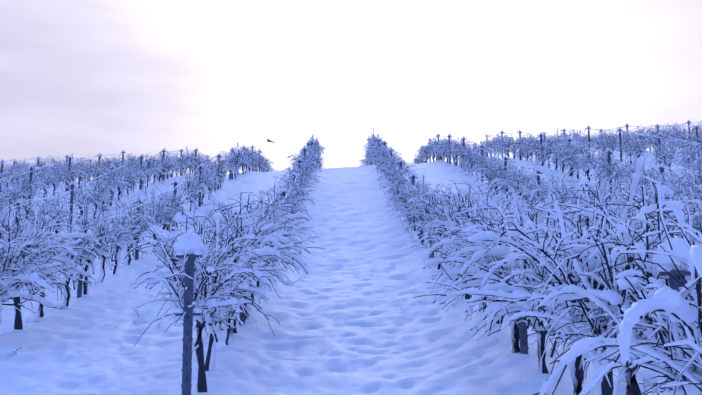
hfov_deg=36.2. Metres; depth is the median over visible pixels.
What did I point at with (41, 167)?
vine
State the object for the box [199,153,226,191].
vine
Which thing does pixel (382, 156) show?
vine
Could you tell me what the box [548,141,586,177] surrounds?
vine
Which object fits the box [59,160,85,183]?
vine
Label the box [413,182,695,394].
vine
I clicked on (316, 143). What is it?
vine
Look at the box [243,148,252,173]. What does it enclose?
vine
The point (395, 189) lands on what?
vine
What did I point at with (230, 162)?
vine
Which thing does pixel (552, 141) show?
vine
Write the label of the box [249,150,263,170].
vine
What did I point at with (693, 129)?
vine
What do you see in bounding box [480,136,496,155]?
vine
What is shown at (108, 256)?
vine
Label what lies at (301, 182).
vine
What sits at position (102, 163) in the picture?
vine
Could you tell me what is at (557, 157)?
vine
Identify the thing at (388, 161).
vine
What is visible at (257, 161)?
vine
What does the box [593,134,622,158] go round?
vine
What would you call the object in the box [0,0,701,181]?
sky
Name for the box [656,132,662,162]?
trellis post
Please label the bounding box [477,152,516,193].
vine
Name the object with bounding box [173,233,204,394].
trellis post
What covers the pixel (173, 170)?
vine
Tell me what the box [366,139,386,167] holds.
vine
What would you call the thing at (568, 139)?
trellis post
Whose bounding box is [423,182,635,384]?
vine
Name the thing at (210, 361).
vine
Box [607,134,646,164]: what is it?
vine
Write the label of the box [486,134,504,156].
vine
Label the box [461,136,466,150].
trellis post
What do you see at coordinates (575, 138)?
vine
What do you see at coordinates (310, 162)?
vine
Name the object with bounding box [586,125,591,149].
trellis post
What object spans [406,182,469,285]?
vine
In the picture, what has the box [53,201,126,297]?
vine
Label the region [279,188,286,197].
trellis post
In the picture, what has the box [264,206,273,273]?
trellis post
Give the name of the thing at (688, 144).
vine
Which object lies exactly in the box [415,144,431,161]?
vine
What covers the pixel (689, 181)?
vine
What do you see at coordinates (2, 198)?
vine
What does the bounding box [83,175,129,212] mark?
vine
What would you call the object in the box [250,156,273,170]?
vine
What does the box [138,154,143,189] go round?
trellis post
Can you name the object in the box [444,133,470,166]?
vine
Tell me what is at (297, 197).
vine
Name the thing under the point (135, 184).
vine
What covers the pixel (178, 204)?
vine
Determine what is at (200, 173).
trellis post
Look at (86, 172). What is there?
vine
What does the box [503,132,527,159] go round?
vine
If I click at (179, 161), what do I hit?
vine
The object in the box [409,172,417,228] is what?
trellis post
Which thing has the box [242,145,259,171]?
vine
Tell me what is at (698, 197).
vine
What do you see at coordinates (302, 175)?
vine
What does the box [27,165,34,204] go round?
trellis post
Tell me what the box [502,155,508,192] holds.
trellis post
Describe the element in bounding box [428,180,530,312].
vine
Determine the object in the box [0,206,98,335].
vine
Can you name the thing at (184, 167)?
vine
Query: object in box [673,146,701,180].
vine
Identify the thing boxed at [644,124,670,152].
vine
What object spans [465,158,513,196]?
vine
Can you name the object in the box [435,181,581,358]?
vine
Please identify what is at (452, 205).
vine
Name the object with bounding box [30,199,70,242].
vine
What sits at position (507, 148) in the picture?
vine
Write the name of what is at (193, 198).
vine
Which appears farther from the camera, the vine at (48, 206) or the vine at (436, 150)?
the vine at (436, 150)
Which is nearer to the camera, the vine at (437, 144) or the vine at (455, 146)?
the vine at (455, 146)
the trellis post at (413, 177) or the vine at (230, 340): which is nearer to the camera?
the vine at (230, 340)
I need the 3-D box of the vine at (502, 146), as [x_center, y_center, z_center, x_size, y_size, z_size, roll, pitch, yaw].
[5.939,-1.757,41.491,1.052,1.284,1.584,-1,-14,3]
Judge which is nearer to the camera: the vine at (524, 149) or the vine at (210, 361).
the vine at (210, 361)
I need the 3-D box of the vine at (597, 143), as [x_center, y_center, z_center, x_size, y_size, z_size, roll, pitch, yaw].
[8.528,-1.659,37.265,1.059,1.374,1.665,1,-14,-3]
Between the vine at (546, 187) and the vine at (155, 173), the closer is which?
the vine at (546, 187)
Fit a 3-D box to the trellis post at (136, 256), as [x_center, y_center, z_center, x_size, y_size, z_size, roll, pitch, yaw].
[-3.747,0.790,18.783,0.184,1.666,0.073,-1,-14,0]
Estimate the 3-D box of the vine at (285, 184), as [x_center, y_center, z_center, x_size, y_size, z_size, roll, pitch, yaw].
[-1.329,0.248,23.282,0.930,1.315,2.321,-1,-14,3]
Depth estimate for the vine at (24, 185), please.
29.08 m
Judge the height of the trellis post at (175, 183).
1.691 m
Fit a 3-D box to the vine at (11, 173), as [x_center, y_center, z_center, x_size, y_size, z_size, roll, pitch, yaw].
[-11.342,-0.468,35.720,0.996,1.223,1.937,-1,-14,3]
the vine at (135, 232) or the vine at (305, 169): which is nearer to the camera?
the vine at (135, 232)
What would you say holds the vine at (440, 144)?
on the snow ground
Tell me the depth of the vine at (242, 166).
39.24 m
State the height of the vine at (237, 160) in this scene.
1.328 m
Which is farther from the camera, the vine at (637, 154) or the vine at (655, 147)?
the vine at (637, 154)
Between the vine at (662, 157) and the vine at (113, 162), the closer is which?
the vine at (662, 157)
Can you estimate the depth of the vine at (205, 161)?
47.54 m
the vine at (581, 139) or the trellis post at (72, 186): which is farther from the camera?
the vine at (581, 139)
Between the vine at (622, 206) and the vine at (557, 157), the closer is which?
the vine at (622, 206)
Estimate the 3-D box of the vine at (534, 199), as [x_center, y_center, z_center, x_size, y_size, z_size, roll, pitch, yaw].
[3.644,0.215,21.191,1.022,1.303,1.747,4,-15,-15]
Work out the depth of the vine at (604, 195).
15.99 m
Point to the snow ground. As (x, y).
(351, 314)
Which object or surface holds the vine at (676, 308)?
on the snow ground
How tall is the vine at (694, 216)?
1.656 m
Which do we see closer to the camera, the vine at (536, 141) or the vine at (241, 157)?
the vine at (536, 141)
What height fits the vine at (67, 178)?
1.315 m
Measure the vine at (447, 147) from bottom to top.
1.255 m
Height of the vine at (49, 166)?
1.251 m
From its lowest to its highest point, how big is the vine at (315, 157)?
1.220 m
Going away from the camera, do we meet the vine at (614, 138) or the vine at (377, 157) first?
the vine at (377, 157)
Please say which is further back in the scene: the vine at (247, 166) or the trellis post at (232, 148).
the vine at (247, 166)
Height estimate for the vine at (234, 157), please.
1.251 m
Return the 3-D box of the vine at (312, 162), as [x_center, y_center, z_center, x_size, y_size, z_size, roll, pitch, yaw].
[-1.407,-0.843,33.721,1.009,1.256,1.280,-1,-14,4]
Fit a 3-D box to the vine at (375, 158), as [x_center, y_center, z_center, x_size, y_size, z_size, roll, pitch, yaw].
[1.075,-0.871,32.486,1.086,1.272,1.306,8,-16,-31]
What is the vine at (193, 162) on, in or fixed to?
on the snow ground
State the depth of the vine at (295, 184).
24.10 m
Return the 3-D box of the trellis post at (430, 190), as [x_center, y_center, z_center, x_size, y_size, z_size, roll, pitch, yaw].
[1.279,0.657,16.972,0.184,1.634,0.074,0,-13,1]
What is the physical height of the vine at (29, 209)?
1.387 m
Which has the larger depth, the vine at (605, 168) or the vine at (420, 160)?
the vine at (420, 160)
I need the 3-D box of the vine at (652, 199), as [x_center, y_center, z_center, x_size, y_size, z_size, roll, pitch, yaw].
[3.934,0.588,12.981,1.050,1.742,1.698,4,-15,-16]
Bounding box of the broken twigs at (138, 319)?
[132,309,148,322]
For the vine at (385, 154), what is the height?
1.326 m
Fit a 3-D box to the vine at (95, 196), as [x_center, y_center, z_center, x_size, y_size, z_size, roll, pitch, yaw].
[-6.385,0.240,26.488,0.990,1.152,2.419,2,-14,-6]
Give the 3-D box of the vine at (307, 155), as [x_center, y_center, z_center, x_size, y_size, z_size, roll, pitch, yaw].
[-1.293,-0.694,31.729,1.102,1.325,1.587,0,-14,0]
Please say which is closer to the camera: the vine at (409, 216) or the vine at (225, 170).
the vine at (409, 216)
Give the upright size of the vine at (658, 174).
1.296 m
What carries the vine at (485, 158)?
on the snow ground
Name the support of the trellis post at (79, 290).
on the snow ground
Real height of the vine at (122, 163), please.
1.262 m
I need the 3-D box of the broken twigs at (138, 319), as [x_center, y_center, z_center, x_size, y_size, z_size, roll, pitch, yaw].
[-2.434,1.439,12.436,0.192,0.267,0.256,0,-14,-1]
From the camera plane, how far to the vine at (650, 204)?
13.59 m
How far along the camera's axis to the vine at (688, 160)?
27.56 m
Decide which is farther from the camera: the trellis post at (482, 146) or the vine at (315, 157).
the vine at (315, 157)
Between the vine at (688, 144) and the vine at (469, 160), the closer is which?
the vine at (469, 160)
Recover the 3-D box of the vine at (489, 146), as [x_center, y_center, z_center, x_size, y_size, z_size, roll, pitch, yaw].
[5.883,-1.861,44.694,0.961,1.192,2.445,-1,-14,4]
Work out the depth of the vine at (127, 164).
42.78 m
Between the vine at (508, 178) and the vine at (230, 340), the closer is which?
the vine at (230, 340)
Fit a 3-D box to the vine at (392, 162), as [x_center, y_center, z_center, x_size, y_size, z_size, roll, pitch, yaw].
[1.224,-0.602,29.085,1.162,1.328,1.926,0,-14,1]
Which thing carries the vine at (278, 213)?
on the snow ground
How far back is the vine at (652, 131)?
38.84 m
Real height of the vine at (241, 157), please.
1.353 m
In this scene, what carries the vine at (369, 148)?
on the snow ground
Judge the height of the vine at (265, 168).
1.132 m
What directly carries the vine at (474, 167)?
on the snow ground
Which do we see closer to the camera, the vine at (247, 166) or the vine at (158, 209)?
the vine at (158, 209)
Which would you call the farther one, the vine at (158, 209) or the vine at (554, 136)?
the vine at (554, 136)
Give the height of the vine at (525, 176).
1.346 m
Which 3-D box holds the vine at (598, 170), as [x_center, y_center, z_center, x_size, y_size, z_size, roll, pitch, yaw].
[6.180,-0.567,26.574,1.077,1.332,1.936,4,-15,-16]
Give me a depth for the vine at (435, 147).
43.29 m
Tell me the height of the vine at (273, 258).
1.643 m
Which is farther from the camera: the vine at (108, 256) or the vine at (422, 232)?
the vine at (422, 232)
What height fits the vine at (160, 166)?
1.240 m
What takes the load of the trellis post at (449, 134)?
on the snow ground
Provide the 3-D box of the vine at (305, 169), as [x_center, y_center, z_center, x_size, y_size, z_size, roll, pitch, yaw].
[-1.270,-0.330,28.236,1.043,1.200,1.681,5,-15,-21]
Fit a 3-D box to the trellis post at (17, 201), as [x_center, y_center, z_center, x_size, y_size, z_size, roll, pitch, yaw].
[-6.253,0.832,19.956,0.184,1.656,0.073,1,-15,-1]
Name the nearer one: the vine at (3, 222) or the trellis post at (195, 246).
the trellis post at (195, 246)
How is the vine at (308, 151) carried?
on the snow ground
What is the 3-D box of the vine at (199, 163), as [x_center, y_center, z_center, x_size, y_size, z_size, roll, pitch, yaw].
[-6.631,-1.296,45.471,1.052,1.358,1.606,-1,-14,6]
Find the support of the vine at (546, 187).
on the snow ground
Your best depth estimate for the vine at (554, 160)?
31.98 m
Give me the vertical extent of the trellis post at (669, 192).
1.751 m
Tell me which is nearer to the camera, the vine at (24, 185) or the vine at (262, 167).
the vine at (24, 185)
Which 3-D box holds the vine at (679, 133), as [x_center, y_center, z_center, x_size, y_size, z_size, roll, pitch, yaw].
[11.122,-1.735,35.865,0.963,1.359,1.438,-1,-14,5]
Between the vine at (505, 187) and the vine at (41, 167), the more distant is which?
the vine at (41, 167)
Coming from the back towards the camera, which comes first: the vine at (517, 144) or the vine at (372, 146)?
the vine at (372, 146)
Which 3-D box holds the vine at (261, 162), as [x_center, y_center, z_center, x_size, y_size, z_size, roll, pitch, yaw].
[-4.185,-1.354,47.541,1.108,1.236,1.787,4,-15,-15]
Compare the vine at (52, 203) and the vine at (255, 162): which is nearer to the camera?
the vine at (52, 203)
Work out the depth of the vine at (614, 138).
44.10 m
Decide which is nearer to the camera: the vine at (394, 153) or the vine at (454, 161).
the vine at (394, 153)
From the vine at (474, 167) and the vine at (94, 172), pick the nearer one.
the vine at (474, 167)
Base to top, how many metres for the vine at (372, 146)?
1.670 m
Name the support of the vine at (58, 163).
on the snow ground
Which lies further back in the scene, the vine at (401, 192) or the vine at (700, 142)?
the vine at (700, 142)
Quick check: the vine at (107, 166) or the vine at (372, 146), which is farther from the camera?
the vine at (372, 146)
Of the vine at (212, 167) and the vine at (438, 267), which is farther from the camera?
the vine at (212, 167)
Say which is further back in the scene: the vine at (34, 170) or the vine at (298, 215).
the vine at (34, 170)
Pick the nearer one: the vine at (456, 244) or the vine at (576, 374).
the vine at (576, 374)
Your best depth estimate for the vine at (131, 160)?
43.44 m
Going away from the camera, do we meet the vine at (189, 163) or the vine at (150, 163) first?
the vine at (150, 163)
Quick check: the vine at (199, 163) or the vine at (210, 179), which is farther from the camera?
the vine at (199, 163)
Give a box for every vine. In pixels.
[0,163,39,185]
[0,170,14,185]
[0,176,31,214]
[0,186,13,214]
[0,200,29,259]
[0,206,95,322]
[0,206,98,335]
[0,210,25,249]
[0,223,79,322]
[2,166,19,187]
[7,155,35,180]
[7,170,46,208]
[7,193,58,227]
[14,171,47,204]
[17,164,43,181]
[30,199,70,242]
[32,188,77,232]
[33,159,57,177]
[34,158,52,180]
[34,169,61,197]
[38,162,68,194]
[43,155,65,174]
[44,213,119,310]
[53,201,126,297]
[56,164,83,192]
[57,159,76,178]
[58,177,98,223]
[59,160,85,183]
[66,154,95,187]
[71,204,131,284]
[77,177,110,217]
[78,159,100,185]
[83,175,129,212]
[86,158,109,184]
[89,159,112,181]
[93,168,130,207]
[95,153,119,179]
[97,192,144,275]
[98,153,122,169]
[98,161,133,201]
[107,154,126,175]
[107,188,160,259]
[108,199,164,267]
[117,158,137,172]
[119,160,145,197]
[121,153,139,167]
[123,165,148,193]
[124,203,283,379]
[130,213,293,394]
[133,164,156,190]
[133,186,181,250]
[136,152,164,187]
[143,188,189,230]
[146,156,163,184]
[151,152,171,183]
[151,184,185,232]
[156,148,180,180]
[156,185,202,230]
[157,198,307,340]
[158,152,182,179]
[162,199,325,351]
[164,151,183,177]
[169,152,191,176]
[177,169,210,217]
[178,152,189,175]
[178,172,216,209]
[182,147,199,174]
[183,153,198,175]
[183,165,221,205]
[186,149,203,173]
[188,151,209,168]
[189,149,206,171]
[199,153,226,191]
[200,155,216,173]
[203,151,240,188]
[203,168,227,200]
[204,190,319,307]
[209,207,305,323]
[217,150,245,180]
[219,147,247,176]
[221,146,252,179]
[228,145,251,174]
[235,142,256,174]
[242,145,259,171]
[242,150,258,172]
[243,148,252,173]
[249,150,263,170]
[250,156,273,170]
[253,151,260,170]
[253,210,274,296]
[255,199,303,267]
[257,153,269,170]
[258,184,307,220]
[260,152,266,171]
[261,193,307,235]
[263,161,270,171]
[264,176,316,231]
[266,176,308,213]
[268,177,312,220]
[268,185,306,243]
[274,163,316,191]
[279,163,318,201]
[281,158,316,181]
[281,164,317,194]
[282,157,322,188]
[282,159,325,183]
[287,147,321,172]
[289,148,322,173]
[289,173,312,203]
[291,143,319,174]
[292,152,320,171]
[295,152,320,167]
[296,146,319,159]
[304,134,324,167]
[362,134,386,164]
[363,134,377,164]
[366,128,388,165]
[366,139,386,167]
[368,138,385,162]
[368,143,389,172]
[370,151,405,178]
[371,141,398,175]
[371,143,389,173]
[372,154,409,193]
[373,144,400,181]
[375,148,406,174]
[375,161,417,198]
[377,153,416,188]
[377,166,415,208]
[379,160,424,182]
[384,171,429,218]
[384,181,427,233]
[384,185,448,247]
[385,176,421,214]
[392,179,423,225]
[395,180,438,241]
[399,188,450,258]
[404,175,443,256]
[405,186,448,272]
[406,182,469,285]
[411,146,421,162]
[413,182,508,304]
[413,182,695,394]
[414,190,462,280]
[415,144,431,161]
[416,142,427,162]
[419,137,440,161]
[422,182,583,344]
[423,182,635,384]
[426,133,447,161]
[427,137,444,161]
[428,134,447,161]
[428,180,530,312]
[430,138,450,161]
[431,190,553,326]
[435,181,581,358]
[436,136,452,163]
[436,139,452,164]
[442,136,459,165]
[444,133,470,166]
[449,139,475,168]
[450,143,472,172]
[451,142,486,174]
[457,141,480,176]
[463,151,489,177]
[465,156,691,394]
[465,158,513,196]
[467,144,496,182]
[475,140,492,155]
[476,152,505,186]
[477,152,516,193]
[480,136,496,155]
[485,136,496,157]
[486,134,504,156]
[488,160,525,198]
[488,200,701,394]
[489,135,505,157]
[489,164,528,200]
[494,135,513,157]
[497,134,513,158]
[497,167,534,200]
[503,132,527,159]
[504,176,550,213]
[506,168,551,200]
[509,130,524,160]
[511,129,544,161]
[518,133,542,163]
[519,132,548,165]
[527,136,552,165]
[528,167,578,223]
[530,137,567,168]
[533,176,701,394]
[537,135,577,171]
[542,176,590,224]
[543,133,560,155]
[548,141,581,173]
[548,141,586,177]
[551,128,563,146]
[552,178,606,228]
[556,128,572,145]
[558,127,590,152]
[559,146,593,180]
[561,170,620,228]
[565,128,581,150]
[565,177,638,226]
[567,142,600,184]
[570,144,626,189]
[575,128,591,150]
[582,130,605,155]
[592,149,633,192]
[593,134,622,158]
[595,132,627,160]
[596,183,652,238]
[603,131,619,151]
[605,160,633,198]
[606,174,693,278]
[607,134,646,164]
[617,160,656,203]
[621,129,636,148]
[623,123,653,150]
[623,157,665,195]
[623,171,696,237]
[625,133,652,166]
[629,126,654,151]
[635,168,685,208]
[637,135,676,172]
[643,126,669,151]
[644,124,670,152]
[647,141,684,175]
[655,125,691,153]
[658,175,701,282]
[667,120,695,153]
[668,168,699,203]
[669,143,700,179]
[669,168,701,213]
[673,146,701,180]
[673,185,701,243]
[674,129,701,156]
[682,131,701,154]
[682,172,701,200]
[684,121,701,143]
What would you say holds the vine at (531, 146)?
on the snow ground
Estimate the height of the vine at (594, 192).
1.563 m
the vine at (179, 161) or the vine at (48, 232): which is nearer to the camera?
the vine at (48, 232)
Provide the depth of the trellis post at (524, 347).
8.58 m
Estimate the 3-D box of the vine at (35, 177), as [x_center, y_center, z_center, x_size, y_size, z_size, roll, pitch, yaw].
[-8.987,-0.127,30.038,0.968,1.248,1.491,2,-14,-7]
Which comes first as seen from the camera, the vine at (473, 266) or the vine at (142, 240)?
the vine at (473, 266)
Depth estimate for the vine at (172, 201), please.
22.32 m
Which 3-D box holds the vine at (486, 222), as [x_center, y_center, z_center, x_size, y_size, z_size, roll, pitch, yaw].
[1.321,0.789,10.308,1.196,1.669,1.647,6,-15,-23]
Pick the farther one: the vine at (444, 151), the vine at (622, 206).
the vine at (444, 151)
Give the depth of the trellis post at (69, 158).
34.02 m
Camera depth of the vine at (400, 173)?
25.18 m
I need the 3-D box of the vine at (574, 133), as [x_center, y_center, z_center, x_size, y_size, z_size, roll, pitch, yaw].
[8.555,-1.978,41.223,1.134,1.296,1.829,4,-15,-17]
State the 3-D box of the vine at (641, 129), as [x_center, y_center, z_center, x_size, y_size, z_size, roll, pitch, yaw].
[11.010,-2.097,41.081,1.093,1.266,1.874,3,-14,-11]
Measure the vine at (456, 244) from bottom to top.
1.832 m
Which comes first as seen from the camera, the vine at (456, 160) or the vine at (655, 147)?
the vine at (655, 147)
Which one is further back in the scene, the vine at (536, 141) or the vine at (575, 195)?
the vine at (536, 141)
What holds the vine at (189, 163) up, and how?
on the snow ground
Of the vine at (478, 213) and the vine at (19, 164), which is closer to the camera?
the vine at (478, 213)
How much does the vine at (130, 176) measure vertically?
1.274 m
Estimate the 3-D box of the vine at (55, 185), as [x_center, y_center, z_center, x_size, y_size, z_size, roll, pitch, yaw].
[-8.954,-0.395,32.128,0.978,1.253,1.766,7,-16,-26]
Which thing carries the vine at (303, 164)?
on the snow ground
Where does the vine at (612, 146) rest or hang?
on the snow ground
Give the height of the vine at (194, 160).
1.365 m
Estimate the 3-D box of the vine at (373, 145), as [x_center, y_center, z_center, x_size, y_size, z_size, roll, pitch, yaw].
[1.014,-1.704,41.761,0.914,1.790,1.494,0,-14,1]
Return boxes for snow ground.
[0,148,701,394]
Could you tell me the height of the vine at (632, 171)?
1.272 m
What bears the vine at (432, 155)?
on the snow ground
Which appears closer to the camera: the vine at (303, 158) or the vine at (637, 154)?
the vine at (637, 154)
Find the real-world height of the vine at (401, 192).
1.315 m
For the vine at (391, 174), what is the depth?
27.14 m
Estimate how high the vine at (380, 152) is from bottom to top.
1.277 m
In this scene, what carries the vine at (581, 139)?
on the snow ground
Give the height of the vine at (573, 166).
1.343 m
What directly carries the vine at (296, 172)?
on the snow ground
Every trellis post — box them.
[0,159,4,191]
[13,199,22,246]
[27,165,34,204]
[66,155,72,190]
[67,181,75,224]
[77,215,90,297]
[133,197,143,259]
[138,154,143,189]
[171,179,178,230]
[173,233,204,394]
[197,164,203,206]
[230,147,234,178]
[235,219,251,324]
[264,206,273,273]
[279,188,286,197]
[289,172,296,192]
[397,159,404,175]
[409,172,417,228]
[426,189,436,257]
[447,133,451,163]
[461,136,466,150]
[479,144,484,180]
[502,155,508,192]
[508,213,528,353]
[534,168,543,191]
[538,133,543,165]
[566,137,572,175]
[584,180,591,216]
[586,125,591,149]
[605,148,612,192]
[617,127,622,161]
[652,238,690,355]
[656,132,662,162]
[658,163,666,180]
[660,185,672,230]
[694,125,700,156]
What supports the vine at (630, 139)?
on the snow ground
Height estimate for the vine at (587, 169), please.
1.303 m
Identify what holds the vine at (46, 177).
on the snow ground
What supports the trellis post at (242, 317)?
on the snow ground
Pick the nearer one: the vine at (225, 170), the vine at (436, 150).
the vine at (225, 170)
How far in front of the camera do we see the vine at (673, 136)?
36.85 m
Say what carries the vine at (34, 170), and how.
on the snow ground
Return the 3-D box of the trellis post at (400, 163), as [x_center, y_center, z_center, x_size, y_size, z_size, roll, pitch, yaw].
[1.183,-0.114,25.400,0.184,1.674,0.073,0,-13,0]
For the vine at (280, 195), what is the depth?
21.10 m
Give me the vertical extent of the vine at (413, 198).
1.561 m
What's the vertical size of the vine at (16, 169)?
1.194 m
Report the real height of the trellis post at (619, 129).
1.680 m
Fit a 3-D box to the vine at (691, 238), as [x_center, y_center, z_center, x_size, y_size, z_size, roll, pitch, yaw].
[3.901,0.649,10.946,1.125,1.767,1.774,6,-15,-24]
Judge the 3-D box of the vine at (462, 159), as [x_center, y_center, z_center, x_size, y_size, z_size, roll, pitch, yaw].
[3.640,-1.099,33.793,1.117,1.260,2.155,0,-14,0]
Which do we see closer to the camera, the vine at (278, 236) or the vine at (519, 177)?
the vine at (278, 236)
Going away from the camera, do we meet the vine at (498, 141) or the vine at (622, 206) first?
the vine at (622, 206)
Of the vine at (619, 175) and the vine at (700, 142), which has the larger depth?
the vine at (700, 142)
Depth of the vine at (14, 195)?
28.06 m
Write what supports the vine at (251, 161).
on the snow ground
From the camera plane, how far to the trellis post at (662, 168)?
21.44 m
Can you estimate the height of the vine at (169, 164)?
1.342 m
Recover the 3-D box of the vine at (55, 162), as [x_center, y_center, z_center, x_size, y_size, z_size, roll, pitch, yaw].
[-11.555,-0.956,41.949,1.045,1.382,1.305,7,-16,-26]
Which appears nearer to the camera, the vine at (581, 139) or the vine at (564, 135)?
the vine at (581, 139)
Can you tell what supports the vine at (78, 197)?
on the snow ground
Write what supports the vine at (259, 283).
on the snow ground
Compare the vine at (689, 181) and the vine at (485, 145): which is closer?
the vine at (689, 181)
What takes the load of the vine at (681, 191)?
on the snow ground
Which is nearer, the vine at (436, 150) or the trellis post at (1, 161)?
the trellis post at (1, 161)
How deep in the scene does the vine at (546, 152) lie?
32.91 m
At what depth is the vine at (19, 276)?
10.98 m
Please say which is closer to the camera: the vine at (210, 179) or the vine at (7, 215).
the vine at (7, 215)
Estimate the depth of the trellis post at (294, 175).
24.05 m
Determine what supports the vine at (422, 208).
on the snow ground
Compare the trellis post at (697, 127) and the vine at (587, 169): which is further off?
the trellis post at (697, 127)
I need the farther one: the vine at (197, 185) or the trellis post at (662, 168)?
the vine at (197, 185)
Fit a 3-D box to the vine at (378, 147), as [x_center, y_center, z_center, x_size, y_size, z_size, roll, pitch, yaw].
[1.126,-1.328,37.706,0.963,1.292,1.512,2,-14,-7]
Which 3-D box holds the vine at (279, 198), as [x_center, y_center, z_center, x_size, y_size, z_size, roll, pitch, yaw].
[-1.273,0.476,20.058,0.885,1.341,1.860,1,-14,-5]
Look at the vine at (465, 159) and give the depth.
32.66 m
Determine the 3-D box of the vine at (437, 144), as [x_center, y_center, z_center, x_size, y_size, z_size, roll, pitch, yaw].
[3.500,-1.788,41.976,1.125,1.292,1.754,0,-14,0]
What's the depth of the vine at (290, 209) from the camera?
19.15 m
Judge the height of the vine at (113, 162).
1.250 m
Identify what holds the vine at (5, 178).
on the snow ground
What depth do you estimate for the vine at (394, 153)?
30.12 m
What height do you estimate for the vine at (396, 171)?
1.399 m
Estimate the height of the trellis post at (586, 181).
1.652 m
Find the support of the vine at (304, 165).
on the snow ground
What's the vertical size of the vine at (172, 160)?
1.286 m
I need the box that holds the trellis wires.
[0,123,701,393]
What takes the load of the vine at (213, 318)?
on the snow ground
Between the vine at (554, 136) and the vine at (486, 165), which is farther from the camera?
the vine at (554, 136)
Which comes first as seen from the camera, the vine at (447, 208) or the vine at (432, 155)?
the vine at (447, 208)
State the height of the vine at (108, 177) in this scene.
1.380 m
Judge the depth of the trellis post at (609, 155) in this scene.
25.63 m
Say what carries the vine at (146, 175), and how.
on the snow ground
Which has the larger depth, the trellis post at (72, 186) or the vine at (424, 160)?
the vine at (424, 160)
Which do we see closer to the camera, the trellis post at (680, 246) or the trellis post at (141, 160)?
the trellis post at (680, 246)
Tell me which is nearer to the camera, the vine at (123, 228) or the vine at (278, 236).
the vine at (278, 236)
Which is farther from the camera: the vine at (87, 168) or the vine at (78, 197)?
the vine at (87, 168)
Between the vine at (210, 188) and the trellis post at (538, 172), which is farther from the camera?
the vine at (210, 188)
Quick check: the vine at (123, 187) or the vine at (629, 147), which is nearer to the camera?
the vine at (123, 187)
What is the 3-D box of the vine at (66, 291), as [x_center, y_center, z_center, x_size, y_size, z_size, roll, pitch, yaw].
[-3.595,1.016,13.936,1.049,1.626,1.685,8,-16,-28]
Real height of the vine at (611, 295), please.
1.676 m
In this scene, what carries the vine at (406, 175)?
on the snow ground
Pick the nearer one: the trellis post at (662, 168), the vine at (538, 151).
the trellis post at (662, 168)
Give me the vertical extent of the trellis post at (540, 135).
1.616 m
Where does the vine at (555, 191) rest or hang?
on the snow ground
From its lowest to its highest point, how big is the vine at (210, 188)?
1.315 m
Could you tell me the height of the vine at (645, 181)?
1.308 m
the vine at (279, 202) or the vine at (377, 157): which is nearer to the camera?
the vine at (279, 202)
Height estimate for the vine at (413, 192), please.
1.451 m
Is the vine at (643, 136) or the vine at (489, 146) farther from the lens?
the vine at (489, 146)
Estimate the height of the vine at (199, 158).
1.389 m
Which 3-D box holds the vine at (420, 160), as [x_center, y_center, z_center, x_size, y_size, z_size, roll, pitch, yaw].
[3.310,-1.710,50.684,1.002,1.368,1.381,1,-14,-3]
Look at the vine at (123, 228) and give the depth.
16.87 m
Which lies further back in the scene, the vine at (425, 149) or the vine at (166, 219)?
the vine at (425, 149)

